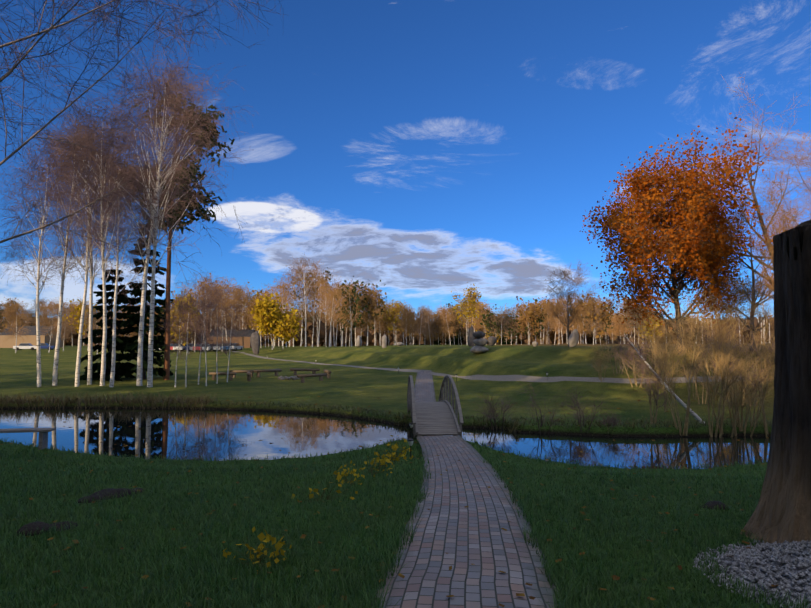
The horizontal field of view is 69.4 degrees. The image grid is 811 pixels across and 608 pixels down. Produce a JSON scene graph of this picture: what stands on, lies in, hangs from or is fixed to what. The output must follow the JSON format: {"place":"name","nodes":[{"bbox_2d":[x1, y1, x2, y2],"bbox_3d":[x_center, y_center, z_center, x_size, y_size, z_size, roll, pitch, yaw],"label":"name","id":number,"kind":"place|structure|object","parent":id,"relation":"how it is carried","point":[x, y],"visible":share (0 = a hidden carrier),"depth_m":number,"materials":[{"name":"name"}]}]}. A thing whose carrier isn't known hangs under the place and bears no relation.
{"place":"outdoors","nodes":[
{"label":"outdoors","id":0,"kind":"place"},
{"bbox_2d":[0,326,63,347],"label":"house","id":1,"kind":"structure","parent":0,"point":[11,343],"depth_m":148.32,"materials":[{"name":"brown paint"}]},
{"bbox_2d":[212,350,429,371],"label":"path gravel","id":2,"kind":"structure","parent":0,"point":[404,370],"depth_m":56.66,"materials":[{"name":"grey gravel"}]},
{"bbox_2d":[0,408,770,468],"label":"pond water","id":3,"kind":"structure","parent":0,"point":[215,433],"depth_m":18.53,"materials":[{"name":"blue liquid"}]},
{"bbox_2d":[0,343,792,607],"bbox_3d":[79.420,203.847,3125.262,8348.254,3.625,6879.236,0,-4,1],"label":"terrain","id":4,"kind":"structure","parent":0,"point":[364,388],"depth_m":23.01,"materials":[{"name":"green plant"}]},
{"bbox_2d":[0,297,32,352],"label":"birch","id":5,"kind":"object","parent":4,"relation":"on","point":[10,312],"visible":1,"depth_m":101.23,"materials":[{"name":"brown plant"}]},
{"bbox_2d":[17,521,52,536],"bbox_3d":[-3.483,2.156,5.505,0.306,0.184,0.282,4,-5,-45],"label":"molehill","id":6,"kind":"object","parent":4,"relation":"on","point":[33,527],"visible":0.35,"depth_m":5.44,"materials":[{"name":"soil"}]},
{"bbox_2d":[0,132,99,386],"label":"birch","id":7,"kind":"object","parent":4,"relation":"on","point":[39,273],"visible":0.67,"depth_m":35.40,"materials":[{"name":"brown plant"}]},
{"bbox_2d":[33,297,73,351],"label":"birch","id":8,"kind":"object","parent":4,"relation":"on","point":[49,316],"visible":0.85,"depth_m":104.63,"materials":[{"name":"brown plant"}]},
{"bbox_2d":[53,309,76,350],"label":"birch","id":9,"kind":"object","parent":4,"relation":"on","point":[66,336],"visible":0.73,"depth_m":114.74,"materials":[{"name":"brown plant"}]},
{"bbox_2d":[7,87,141,385],"bbox_3d":[-20.937,-3.900,37.116,7.546,18.239,9.801,2,-4,-27],"label":"birch","id":10,"kind":"object","parent":4,"relation":"on","point":[55,365],"visible":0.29,"depth_m":36.19,"materials":[{"name":"brown plant"}]},
{"bbox_2d":[62,298,107,336],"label":"tree","id":11,"kind":"object","parent":4,"relation":"on","point":[78,309],"visible":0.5,"depth_m":111.35,"materials":[{"name":"yellow plant"}]},
{"bbox_2d":[8,87,167,385],"bbox_3d":[-18.218,-4.018,34.637,8.536,18.122,8.248,0,-4,1],"label":"birch","id":12,"kind":"object","parent":4,"relation":"on","point":[103,356],"visible":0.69,"depth_m":34.58,"materials":[{"name":"brown plant"}]},
{"bbox_2d":[21,105,156,384],"bbox_3d":[-19.889,-3.851,37.309,8.767,18.115,7.765,1,-4,-16],"label":"birch","id":13,"kind":"object","parent":4,"relation":"on","point":[92,276],"visible":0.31,"depth_m":36.71,"materials":[{"name":"brown plant"}]},
{"bbox_2d":[21,125,175,386],"bbox_3d":[-19.070,-3.001,36.650,8.980,16.405,7.726,1,-4,-20],"label":"birch","id":14,"kind":"object","parent":4,"relation":"on","point":[77,373],"visible":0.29,"depth_m":35.85,"materials":[{"name":"brown plant"}]},
{"bbox_2d":[74,269,137,381],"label":"spruce","id":15,"kind":"object","parent":4,"relation":"on","point":[118,365],"visible":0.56,"depth_m":39.89,"materials":[{"name":"green plant"}]},
{"bbox_2d":[0,390,217,409],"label":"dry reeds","id":16,"kind":"object","parent":4,"relation":"on","point":[128,399],"depth_m":27.20,"materials":[{"name":"plant"}]},
{"bbox_2d":[90,488,131,499],"bbox_3d":[-3.739,2.431,7.365,0.447,0.178,0.498,-1,-4,8],"label":"molehill","id":17,"kind":"object","parent":4,"relation":"on","point":[107,491],"visible":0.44,"depth_m":7.34,"materials":[{"name":"soil"}]},
{"bbox_2d":[47,138,185,386],"bbox_3d":[-17.209,-2.729,35.770,7.151,15.699,6.904,-1,-4,19],"label":"birch","id":18,"kind":"object","parent":4,"relation":"on","point":[112,375],"visible":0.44,"depth_m":35.44,"materials":[{"name":"brown plant"}]},
{"bbox_2d":[107,224,173,379],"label":"spruce","id":19,"kind":"object","parent":4,"relation":"on","point":[133,319],"visible":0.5,"depth_m":39.91,"materials":[{"name":"green plant"}]},
{"bbox_2d":[0,0,283,302],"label":"birch","id":20,"kind":"object","parent":4,"relation":"on","point":[24,55],"visible":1,"depth_m":16.23,"materials":[{"name":"brown plant"}]},
{"bbox_2d":[51,35,242,386],"bbox_3d":[-14.852,-5.422,34.145,9.566,20.899,9.552,-3,-5,35],"label":"birch","id":21,"kind":"object","parent":4,"relation":"on","point":[150,341],"visible":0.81,"depth_m":34.67,"materials":[{"name":"brown plant"}]},
{"bbox_2d":[68,24,256,385],"bbox_3d":[-14.690,-5.825,37.151,10.262,22.051,11.595,1,-4,-17],"label":"birch","id":22,"kind":"object","parent":4,"relation":"on","point":[140,349],"visible":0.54,"depth_m":35.93,"materials":[{"name":"brown plant"}]},
{"bbox_2d":[110,93,234,379],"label":"pine","id":23,"kind":"object","parent":4,"relation":"on","point":[167,304],"visible":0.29,"depth_m":40.26,"materials":[{"name":"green plant"}]},
{"bbox_2d":[161,291,200,351],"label":"birch","id":24,"kind":"object","parent":4,"relation":"on","point":[176,334],"visible":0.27,"depth_m":97.62,"materials":[{"name":"brown plant"}]},
{"bbox_2d":[157,296,211,386],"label":"young birch","id":25,"kind":"object","parent":4,"relation":"on","point":[172,325],"visible":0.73,"depth_m":34.91,"materials":[{"name":"brown plant"}]},
{"bbox_2d":[160,280,213,386],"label":"young birch","id":26,"kind":"object","parent":4,"relation":"on","point":[179,305],"visible":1,"depth_m":34.70,"materials":[{"name":"brown plant"}]},
{"bbox_2d":[172,288,231,385],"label":"young birch","id":27,"kind":"object","parent":4,"relation":"on","point":[204,336],"visible":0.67,"depth_m":35.94,"materials":[{"name":"brown plant"}]},
{"bbox_2d":[174,266,234,384],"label":"young birch","id":28,"kind":"object","parent":4,"relation":"on","point":[202,326],"visible":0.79,"depth_m":36.18,"materials":[{"name":"brown plant"}]},
{"bbox_2d":[189,280,237,383],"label":"young birch","id":29,"kind":"object","parent":4,"relation":"on","point":[217,320],"visible":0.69,"depth_m":37.39,"materials":[{"name":"brown plant"}]},
{"bbox_2d":[207,292,241,351],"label":"birch","id":30,"kind":"object","parent":4,"relation":"on","point":[226,299],"visible":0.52,"depth_m":109.44,"materials":[{"name":"brown plant"}]},
{"bbox_2d":[208,276,242,339],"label":"birch","id":31,"kind":"object","parent":4,"relation":"on","point":[226,285],"visible":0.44,"depth_m":124.17,"materials":[{"name":"brown plant"}]},
{"bbox_2d":[209,329,254,347],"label":"building","id":32,"kind":"structure","parent":4,"relation":"on","point":[244,341],"depth_m":126.31,"materials":[{"name":"brown"}]},
{"bbox_2d":[211,294,255,381],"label":"young birch","id":33,"kind":"object","parent":4,"relation":"on","point":[235,328],"visible":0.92,"depth_m":38.62,"materials":[{"name":"brown plant"}]},
{"bbox_2d":[231,286,257,330],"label":"birch","id":34,"kind":"object","parent":4,"relation":"on","point":[247,304],"visible":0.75,"depth_m":128.24,"materials":[{"name":"brown plant"}]},
{"bbox_2d":[250,331,259,354],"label":"standing stone","id":35,"kind":"object","parent":4,"relation":"on","point":[255,341],"visible":1,"depth_m":90.10,"materials":[{"name":"stone"}]},
{"bbox_2d":[237,287,273,339],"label":"birch","id":36,"kind":"object","parent":4,"relation":"on","point":[253,298],"visible":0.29,"depth_m":125.33,"materials":[{"name":"brown plant"}]},
{"bbox_2d":[222,526,291,573],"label":"yellow sapling","id":37,"kind":"object","parent":4,"relation":"on","point":[268,537],"visible":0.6,"depth_m":4.49,"materials":[{"name":"yellow plant"}]},
{"bbox_2d":[248,293,285,349],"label":"tree","id":38,"kind":"object","parent":4,"relation":"on","point":[264,313],"visible":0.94,"depth_m":99.16,"materials":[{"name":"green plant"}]},
{"bbox_2d":[265,276,298,346],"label":"birch","id":39,"kind":"object","parent":4,"relation":"on","point":[286,293],"visible":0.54,"depth_m":146.63,"materials":[{"name":"brown plant"}]},
{"bbox_2d":[268,303,303,342],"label":"tree","id":40,"kind":"object","parent":4,"relation":"on","point":[291,327],"visible":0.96,"depth_m":99.82,"materials":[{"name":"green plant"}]},
{"bbox_2d":[288,265,321,346],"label":"birch","id":41,"kind":"object","parent":4,"relation":"on","point":[302,296],"visible":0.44,"depth_m":155.81,"materials":[{"name":"brown plant"}]},
{"bbox_2d":[208,399,411,425],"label":"bank grass","id":42,"kind":"structure","parent":4,"relation":"on","point":[324,406],"depth_m":25.15,"materials":[{"name":"green plant"}]},
{"bbox_2d":[288,252,331,346],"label":"birch","id":43,"kind":"object","parent":4,"relation":"on","point":[304,264],"visible":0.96,"depth_m":148.83,"materials":[{"name":"brown plant"}]},
{"bbox_2d":[293,267,333,346],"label":"birch","id":44,"kind":"object","parent":4,"relation":"on","point":[303,314],"visible":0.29,"depth_m":153.90,"materials":[{"name":"brown plant"}]},
{"bbox_2d":[298,274,328,346],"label":"birch","id":45,"kind":"object","parent":4,"relation":"on","point":[313,308],"visible":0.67,"depth_m":151.41,"materials":[{"name":"brown plant"}]},
{"bbox_2d":[304,260,337,346],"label":"birch","id":46,"kind":"object","parent":4,"relation":"on","point":[316,271],"visible":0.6,"depth_m":151.55,"materials":[{"name":"brown plant"}]},
{"bbox_2d":[306,277,340,346],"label":"birch","id":47,"kind":"object","parent":4,"relation":"on","point":[322,285],"visible":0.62,"depth_m":131.88,"materials":[{"name":"brown plant"}]},
{"bbox_2d":[292,473,357,502],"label":"flowers","id":48,"kind":"object","parent":4,"relation":"on","point":[339,476],"visible":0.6,"depth_m":7.06,"materials":[{"name":"yellow plant"}]},
{"bbox_2d":[318,282,349,346],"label":"birch","id":49,"kind":"object","parent":4,"relation":"on","point":[335,301],"visible":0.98,"depth_m":111.28,"materials":[{"name":"brown plant"}]},
{"bbox_2d":[333,278,369,345],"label":"birch","id":50,"kind":"object","parent":4,"relation":"on","point":[350,299],"visible":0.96,"depth_m":113.75,"materials":[{"name":"brown plant"}]},
{"bbox_2d":[334,279,374,345],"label":"birch","id":51,"kind":"object","parent":4,"relation":"on","point":[358,293],"visible":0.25,"depth_m":120.73,"materials":[{"name":"brown plant"}]},
{"bbox_2d":[333,454,391,477],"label":"flowers","id":52,"kind":"object","parent":4,"relation":"on","point":[381,461],"visible":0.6,"depth_m":9.37,"materials":[{"name":"yellow plant"}]},
{"bbox_2d":[349,284,381,332],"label":"tree","id":53,"kind":"object","parent":4,"relation":"on","point":[370,309],"visible":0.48,"depth_m":117.99,"materials":[{"name":"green plant"}]},
{"bbox_2d":[352,284,386,345],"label":"birch","id":54,"kind":"object","parent":4,"relation":"on","point":[375,294],"visible":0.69,"depth_m":118.11,"materials":[{"name":"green plant"}]},
{"bbox_2d":[0,300,774,345],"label":"forest","id":55,"kind":"object","parent":4,"relation":"on","point":[548,339],"visible":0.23,"depth_m":213.26,"materials":[{"name":"plant"}]},
{"bbox_2d":[0,386,777,607],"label":"fallen leaves","id":56,"kind":"object","parent":4,"relation":"on","point":[450,568],"visible":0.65,"depth_m":5.53,"materials":[{"name":"brown plant"}]},
{"bbox_2d":[379,300,403,333],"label":"birch","id":57,"kind":"object","parent":4,"relation":"on","point":[392,313],"visible":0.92,"depth_m":167.84,"materials":[{"name":"yellow plant"}]},
{"bbox_2d":[0,435,810,607],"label":"lawn grass blades","id":58,"kind":"object","parent":4,"relation":"on","point":[350,574],"depth_m":5.32,"materials":[{"name":"green plant"}]},
{"bbox_2d":[0,427,55,449],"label":"bench","id":59,"kind":"object","parent":58,"relation":"on","point":[43,439],"depth_m":13.22,"materials":[{"name":"grey wood"}]},
{"bbox_2d":[396,302,422,345],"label":"birch","id":60,"kind":"object","parent":4,"relation":"on","point":[404,312],"visible":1,"depth_m":127.54,"materials":[{"name":"brown plant"}]},
{"bbox_2d":[409,302,434,344],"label":"birch","id":61,"kind":"object","parent":4,"relation":"on","point":[424,313],"visible":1,"depth_m":128.16,"materials":[{"name":"brown plant"}]},
{"bbox_2d":[414,370,435,401],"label":"brick path","id":62,"kind":"structure","parent":4,"relation":"on","point":[424,391],"depth_m":33.83,"materials":[{"name":"grey brick"}]},
{"bbox_2d":[420,307,438,343],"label":"birch","id":63,"kind":"object","parent":4,"relation":"on","point":[434,324],"visible":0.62,"depth_m":133.72,"materials":[{"name":"brown plant"}]},
{"bbox_2d":[407,375,463,437],"bbox_3d":[0.833,3.410,20.255,1.400,1.874,8.284,0,-4,-1],"label":"wooden footbridge","id":64,"kind":"object","parent":4,"relation":"on","point":[440,417],"visible":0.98,"depth_m":17.54,"materials":[{"name":"grey wood"}]},
{"bbox_2d":[435,301,456,344],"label":"birch","id":65,"kind":"object","parent":4,"relation":"on","point":[443,312],"visible":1,"depth_m":132.04,"materials":[{"name":"brown plant"}]},
{"bbox_2d":[451,282,482,326],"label":"tree","id":66,"kind":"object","parent":4,"relation":"on","point":[472,303],"depth_m":95.37,"materials":[{"name":"yellow plant"}]},
{"bbox_2d":[371,435,564,607],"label":"brick path","id":67,"kind":"structure","parent":4,"relation":"on","point":[458,531],"depth_m":4.95,"materials":[{"name":"grey brick"}]},
{"bbox_2d":[480,304,510,344],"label":"tree","id":68,"kind":"object","parent":4,"relation":"on","point":[491,323],"visible":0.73,"depth_m":107.22,"materials":[{"name":"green plant"}]},
{"bbox_2d":[472,387,518,428],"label":"bank shrub","id":69,"kind":"object","parent":4,"relation":"on","point":[493,411],"visible":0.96,"depth_m":20.58,"materials":[{"name":"brown plant"}]},
{"bbox_2d":[490,306,517,344],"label":"birch","id":70,"kind":"object","parent":4,"relation":"on","point":[505,320],"visible":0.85,"depth_m":105.89,"materials":[{"name":"brown plant"}]},
{"bbox_2d":[497,311,523,344],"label":"birch","id":71,"kind":"object","parent":4,"relation":"on","point":[514,329],"visible":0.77,"depth_m":122.26,"materials":[{"name":"brown plant"}]},
{"bbox_2d":[512,296,543,344],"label":"birch","id":72,"kind":"object","parent":4,"relation":"on","point":[528,313],"visible":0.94,"depth_m":120.44,"materials":[{"name":"plant"}]},
{"bbox_2d":[517,299,550,344],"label":"birch","id":73,"kind":"object","parent":4,"relation":"on","point":[538,321],"visible":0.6,"depth_m":121.65,"materials":[{"name":"brown plant"}]},
{"bbox_2d":[515,381,571,433],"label":"bank shrub","id":74,"kind":"object","parent":4,"relation":"on","point":[542,422],"visible":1,"depth_m":19.59,"materials":[{"name":"brown plant"}]},
{"bbox_2d":[544,300,570,335],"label":"birch","id":75,"kind":"object","parent":4,"relation":"on","point":[557,325],"visible":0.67,"depth_m":110.97,"materials":[{"name":"brown plant"}]},
{"bbox_2d":[539,259,609,346],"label":"bare tree","id":76,"kind":"object","parent":4,"relation":"on","point":[575,312],"visible":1,"depth_m":43.95,"materials":[{"name":"brown plant"}]},
{"bbox_2d":[385,413,772,440],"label":"bank grass","id":77,"kind":"structure","parent":4,"relation":"on","point":[515,421],"depth_m":20.14,"materials":[{"name":"green plant"}]},
{"bbox_2d":[686,303,774,436],"bbox_3d":[11.078,2.053,19.282,3.246,4.594,2.957,0,-4,1],"label":"shrub","id":78,"kind":"object","parent":77,"relation":"on","point":[747,410],"visible":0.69,"depth_m":19.11,"materials":[{"name":"beige plant"}]},
{"bbox_2d":[559,381,613,431],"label":"bank shrub","id":79,"kind":"object","parent":4,"relation":"on","point":[581,412],"visible":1,"depth_m":19.27,"materials":[{"name":"brown plant"}]},
{"bbox_2d":[578,294,613,344],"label":"birch","id":80,"kind":"object","parent":4,"relation":"on","point":[600,316],"visible":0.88,"depth_m":94.58,"materials":[{"name":"brown plant"}]},
{"bbox_2d":[587,340,616,381],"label":"shrub","id":81,"kind":"object","parent":4,"relation":"on","point":[599,368],"visible":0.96,"depth_m":30.77,"materials":[{"name":"beige plant"}]},
{"bbox_2d":[592,329,641,374],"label":"shrub","id":82,"kind":"object","parent":4,"relation":"on","point":[611,339],"visible":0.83,"depth_m":31.60,"materials":[{"name":"beige plant"}]},
{"bbox_2d":[609,306,632,343],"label":"birch","id":83,"kind":"object","parent":4,"relation":"on","point":[618,328],"visible":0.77,"depth_m":116.80,"materials":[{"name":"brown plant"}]},
{"bbox_2d":[619,303,648,344],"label":"birch","id":84,"kind":"object","parent":4,"relation":"on","point":[633,323],"visible":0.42,"depth_m":97.87,"materials":[{"name":"brown plant"}]},
{"bbox_2d":[609,335,662,386],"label":"shrub","id":85,"kind":"object","parent":4,"relation":"on","point":[626,351],"visible":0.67,"depth_m":29.71,"materials":[{"name":"beige plant"}]},
{"bbox_2d":[635,309,662,342],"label":"birch","id":86,"kind":"object","parent":4,"relation":"on","point":[654,324],"visible":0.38,"depth_m":113.72,"materials":[{"name":"brown plant"}]},
{"bbox_2d":[597,330,704,423],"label":"leaning birch","id":87,"kind":"object","parent":4,"relation":"on","point":[691,412],"visible":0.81,"depth_m":20.81,"materials":[{"name":"brown plant"}]},
{"bbox_2d":[628,348,678,423],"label":"shrub","id":88,"kind":"object","parent":4,"relation":"on","point":[656,390],"visible":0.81,"depth_m":20.41,"materials":[{"name":"beige plant"}]},
{"bbox_2d":[638,317,678,379],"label":"shrub","id":89,"kind":"object","parent":4,"relation":"on","point":[664,347],"visible":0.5,"depth_m":29.82,"materials":[{"name":"beige plant"}]},
{"bbox_2d":[580,113,773,353],"bbox_3d":[15.891,-3.717,34.998,10.115,13.579,13.480,0,-4,1],"label":"orange oak tree","id":90,"kind":"object","parent":4,"relation":"on","point":[683,237],"visible":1,"depth_m":33.04,"materials":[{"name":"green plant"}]},
{"bbox_2d":[628,290,730,411],"bbox_3d":[10.662,1.785,22.991,4.065,5.148,2.853,1,-4,-14],"label":"shrub","id":91,"kind":"object","parent":4,"relation":"on","point":[665,410],"visible":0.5,"depth_m":23.28,"materials":[{"name":"beige plant"}]},
{"bbox_2d":[614,290,755,435],"bbox_3d":[9.064,1.886,18.921,3.970,4.721,3.750,-2,-4,29],"label":"shrub","id":92,"kind":"object","parent":4,"relation":"on","point":[685,429],"visible":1,"depth_m":18.97,"materials":[{"name":"beige plant"}]},
{"bbox_2d":[679,331,723,403],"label":"shrub","id":93,"kind":"object","parent":4,"relation":"on","point":[702,366],"visible":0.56,"depth_m":25.45,"materials":[{"name":"beige plant"}]},
{"bbox_2d":[668,352,760,436],"bbox_3d":[10.042,2.778,19.126,2.977,3.065,2.215,-3,-5,41],"label":"shrub","id":94,"kind":"object","parent":4,"relation":"on","point":[734,393],"visible":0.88,"depth_m":18.94,"materials":[{"name":"beige plant"}]},
{"bbox_2d":[661,302,774,405],"bbox_3d":[13.939,2.154,24.980,4.728,4.528,4.090,0,-4,1],"label":"shrub","id":95,"kind":"object","parent":4,"relation":"on","point":[726,347],"visible":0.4,"depth_m":24.80,"materials":[{"name":"beige plant"}]},
{"bbox_2d":[665,271,771,437],"bbox_3d":[10.013,1.587,18.680,3.127,5.592,3.198,0,-4,1],"label":"shrub","id":96,"kind":"object","parent":4,"relation":"on","point":[724,379],"visible":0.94,"depth_m":18.69,"materials":[{"name":"beige plant"}]},
{"bbox_2d":[685,268,767,345],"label":"bare tree","id":97,"kind":"object","parent":4,"relation":"on","point":[738,300],"visible":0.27,"depth_m":35.89,"materials":[{"name":"brown plant"}]},
{"bbox_2d":[704,337,774,431],"bbox_3d":[11.405,2.596,19.488,3.129,3.158,3.248,0,-4,1],"label":"shrub","id":98,"kind":"object","parent":4,"relation":"on","point":[739,424],"visible":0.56,"depth_m":19.04,"materials":[{"name":"beige plant"}]},
{"bbox_2d":[719,278,774,437],"bbox_3d":[12.182,1.642,18.974,3.848,5.626,4.568,0,-4,1],"label":"shrub","id":99,"kind":"object","parent":4,"relation":"on","point":[762,390],"visible":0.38,"depth_m":19.21,"materials":[{"name":"beige plant"}]},
{"bbox_2d":[689,182,807,349],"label":"bare tree","id":100,"kind":"object","parent":4,"relation":"on","point":[765,285],"visible":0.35,"depth_m":33.48,"materials":[{"name":"brown plant"}]},
{"bbox_2d":[691,74,810,306],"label":"bare tree","id":101,"kind":"object","parent":4,"relation":"on","point":[771,195],"visible":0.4,"depth_m":33.85,"materials":[{"name":"brown plant"}]},
{"bbox_2d":[692,540,810,607],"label":"gravel stones","id":102,"kind":"object","parent":4,"relation":"on","point":[780,551],"visible":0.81,"depth_m":4.24,"materials":[{"name":"grey gravel"}]},
{"bbox_2d":[720,547,810,603],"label":"gravel pile","id":103,"kind":"object","parent":4,"relation":"on","point":[788,586],"visible":0.08,"depth_m":4.11,"materials":[{"name":"grey gravel"}]},
{"bbox_2d":[740,220,810,543],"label":"tree trunk","id":104,"kind":"object","parent":4,"relation":"on","point":[782,513],"visible":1,"depth_m":5.09,"materials":[{"name":"brown wood"}]},
{"bbox_2d":[742,132,810,269],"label":"bare tree","id":105,"kind":"object","parent":4,"relation":"on","point":[778,194],"visible":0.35,"depth_m":33.30,"materials":[{"name":"brown plant"}]},
{"bbox_2d":[769,132,810,262],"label":"bare tree","id":106,"kind":"object","parent":4,"relation":"on","point":[803,157],"visible":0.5,"depth_m":34.42,"materials":[{"name":"brown plant"}]},
{"bbox_2d":[0,0,810,319],"label":"sky","id":107,"kind":"structure","parent":0,"point":[424,149],"materials":[{"name":"blue"}]},
{"bbox_2d":[430,372,743,383],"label":"path gravel","id":108,"kind":"structure","parent":0,"point":[533,378],"depth_m":32.51,"materials":[{"name":"grey gravel"}]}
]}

